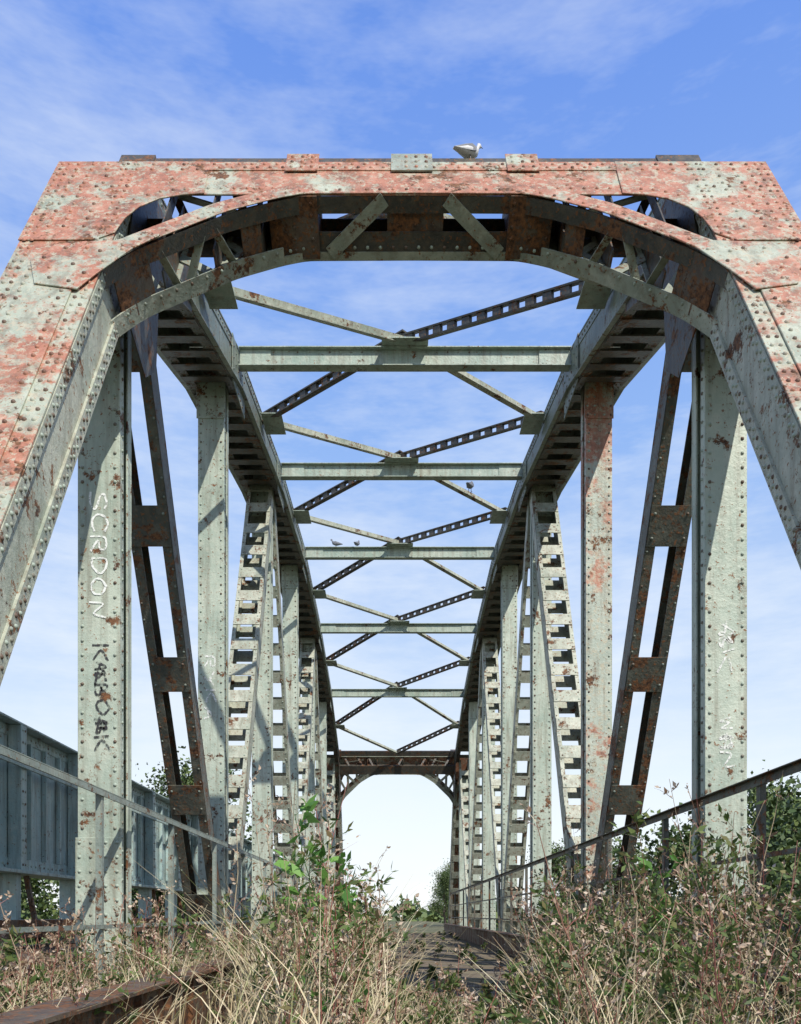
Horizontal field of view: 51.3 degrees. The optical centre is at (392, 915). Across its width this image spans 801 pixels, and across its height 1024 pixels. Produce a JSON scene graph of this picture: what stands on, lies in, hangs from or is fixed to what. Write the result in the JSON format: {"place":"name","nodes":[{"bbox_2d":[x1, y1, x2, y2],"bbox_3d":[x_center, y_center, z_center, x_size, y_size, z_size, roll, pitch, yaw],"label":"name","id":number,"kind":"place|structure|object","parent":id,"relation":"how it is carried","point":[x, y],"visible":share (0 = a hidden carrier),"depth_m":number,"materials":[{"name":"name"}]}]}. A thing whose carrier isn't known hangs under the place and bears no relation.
{"place":"outdoors","nodes":[
{"label":"outdoors","id":0,"kind":"place"},
{"bbox_2d":[0,0,800,916],"label":"sky","id":1,"kind":"structure","parent":0,"point":[81,80],"materials":[{"name":"blue"}]},
{"bbox_2d":[377,916,443,932],"bbox_3d":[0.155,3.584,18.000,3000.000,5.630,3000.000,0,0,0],"label":"ground","id":2,"kind":"structure","parent":0,"point":[433,927],"depth_m":59.77,"materials":[{"name":"beige concrete"}]},
{"bbox_2d":[21,879,58,942],"bbox_3d":[-14.877,1.152,31.706,8.847,9.268,8.757,0,0,1],"label":"tree","id":3,"kind":"object","parent":2,"relation":"on","point":[49,897],"visible":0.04,"depth_m":32.67,"materials":[{"name":"green plant"}]},
{"bbox_2d":[21,877,58,944],"bbox_3d":[-12.118,1.517,26.201,6.762,9.399,6.983,0,0,-19],"label":"tree","id":4,"kind":"object","parent":2,"relation":"on","point":[43,901],"visible":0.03,"depth_m":25.94,"materials":[{"name":"green plant"}]},
{"bbox_2d":[24,888,186,961],"bbox_3d":[-9.669,1.404,31.247,7.729,9.833,7.410,0,0,-30],"label":"tree","id":5,"kind":"object","parent":2,"relation":"on","point":[134,898],"visible":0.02,"depth_m":30.62,"materials":[{"name":"green plant"}]},
{"bbox_2d":[0,711,281,1003],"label":"plate girder bridge","id":6,"kind":"structure","parent":2,"relation":"on","point":[38,822],"depth_m":10.34,"materials":[{"name":"paint"}]},
{"bbox_2d":[160,894,186,931],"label":"tree","id":7,"kind":"object","parent":2,"relation":"on","point":[182,902],"visible":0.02,"depth_m":47.36,"materials":[{"name":"green plant"}]},
{"bbox_2d":[132,746,274,910],"bbox_3d":[-8.262,-2.972,36.329,6.983,8.891,6.762,0,0,-41],"label":"tree","id":8,"kind":"object","parent":2,"relation":"on","point":[185,780],"visible":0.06,"depth_m":35.49,"materials":[{"name":"green plant"}]},
{"bbox_2d":[21,893,688,941],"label":"distant tree line","id":9,"kind":"object","parent":2,"relation":"on","point":[420,915],"visible":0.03,"depth_m":115.25,"materials":[{"name":"green plant"}]},
{"bbox_2d":[0,154,800,1023],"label":"steel truss bridge","id":10,"kind":"structure","parent":2,"relation":"on","point":[108,282],"depth_m":6.97,"materials":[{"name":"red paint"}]},
{"bbox_2d":[0,744,339,986],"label":"bridge railing","id":11,"kind":"object","parent":10,"relation":"on","point":[99,792],"visible":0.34,"depth_m":5.92,"materials":[{"name":"metal"}]},
{"bbox_2d":[331,539,342,546],"bbox_3d":[-1.299,-8.520,19.099,0.308,0.215,0.106,0,0,14],"label":"pigeon","id":12,"kind":"object","parent":10,"relation":"on","point":[335,543],"visible":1,"depth_m":19.07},
{"bbox_2d":[0,765,800,1023],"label":"overgrown weeds","id":13,"kind":"object","parent":10,"relation":"on","point":[512,1013],"visible":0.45,"depth_m":3.63,"materials":[{"name":"green plant"}]},
{"bbox_2d":[0,850,800,1023],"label":"dry grass","id":14,"kind":"structure","parent":10,"relation":"on","point":[236,1013],"depth_m":3.77,"materials":[{"name":"plant"}]},
{"bbox_2d":[129,793,705,1023],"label":"green nettle","id":15,"kind":"object","parent":10,"relation":"on","point":[309,805],"visible":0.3,"depth_m":3.64,"materials":[{"name":"green plant"}]},
{"bbox_2d":[453,143,482,157],"bbox_3d":[0.620,-6.281,6.852,0.289,0.201,0.099,0,0,-29],"label":"seagull","id":16,"kind":"object","parent":10,"relation":"on","point":[469,150],"visible":0.86,"depth_m":6.82,"materials":[{"name":"white"}]},
{"bbox_2d":[466,481,473,491],"bbox_3d":[1.498,-8.395,16.264,0.132,0.268,0.385,0,0,21],"label":"pigeon","id":17,"kind":"object","parent":10,"relation":"on","point":[469,485],"visible":1,"depth_m":16.21,"materials":[{"name":"grey"}]},
{"bbox_2d":[450,758,800,965],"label":"bridge railing","id":18,"kind":"object","parent":10,"relation":"on","point":[759,781],"visible":0.6,"depth_m":7.25,"materials":[{"name":"metal"}]},
{"bbox_2d":[424,866,449,922],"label":"tree","id":19,"kind":"object","parent":2,"relation":"on","point":[443,879],"visible":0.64,"depth_m":56.72,"materials":[{"name":"green plant"}]},
{"bbox_2d":[425,858,468,912],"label":"tree","id":20,"kind":"object","parent":2,"relation":"on","point":[436,889],"visible":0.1,"depth_m":61.98,"materials":[{"name":"green plant"}]},
{"bbox_2d":[525,840,580,927],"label":"tree","id":21,"kind":"object","parent":2,"relation":"on","point":[556,862],"visible":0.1,"depth_m":41.37,"materials":[{"name":"green plant"}]},
{"bbox_2d":[552,838,674,932],"bbox_3d":[7.865,1.504,31.824,6.983,8.771,6.762,0,0,4],"label":"tree","id":22,"kind":"object","parent":2,"relation":"on","point":[614,872],"depth_m":31.33,"materials":[{"name":"green plant"}]},
{"bbox_2d":[559,827,679,926],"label":"tree","id":23,"kind":"object","parent":2,"relation":"on","point":[619,845],"visible":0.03,"depth_m":45.82,"materials":[{"name":"green plant"}]},
{"bbox_2d":[613,802,776,946],"bbox_3d":[8.711,1.151,24.651,7.056,9.586,7.286,0,0,26],"label":"tree","id":24,"kind":"object","parent":2,"relation":"on","point":[687,839],"visible":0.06,"depth_m":24.48,"materials":[{"name":"green plant"}]},
{"bbox_2d":[637,816,794,916],"bbox_3d":[10.571,1.361,27.272,8.519,9.115,8.433,0,0,-22],"label":"tree","id":25,"kind":"object","parent":2,"relation":"on","point":[680,832],"visible":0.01,"depth_m":25.95,"materials":[{"name":"green plant"}]},
{"bbox_2d":[686,815,800,959],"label":"tree","id":26,"kind":"object","parent":2,"relation":"on","point":[791,862],"visible":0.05,"depth_m":19.61,"materials":[{"name":"green plant"}]},
{"bbox_2d":[687,879,800,969],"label":"tree","id":27,"kind":"object","parent":2,"relation":"on","point":[781,911],"visible":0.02,"depth_m":14.93,"materials":[{"name":"green plant"}]},
{"bbox_2d":[747,760,800,885],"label":"tree","id":28,"kind":"object","parent":2,"relation":"on","point":[771,789],"visible":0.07,"depth_m":29.66,"materials":[{"name":"green plant"}]},
{"bbox_2d":[748,791,800,875],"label":"tree","id":29,"kind":"object","parent":2,"relation":"on","point":[791,829],"visible":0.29,"depth_m":23.94,"materials":[{"name":"green plant"}]},
{"bbox_2d":[750,809,800,885],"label":"tree","id":30,"kind":"object","parent":2,"relation":"on","point":[777,847],"visible":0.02,"depth_m":21.70,"materials":[{"name":"green plant"}]}
]}

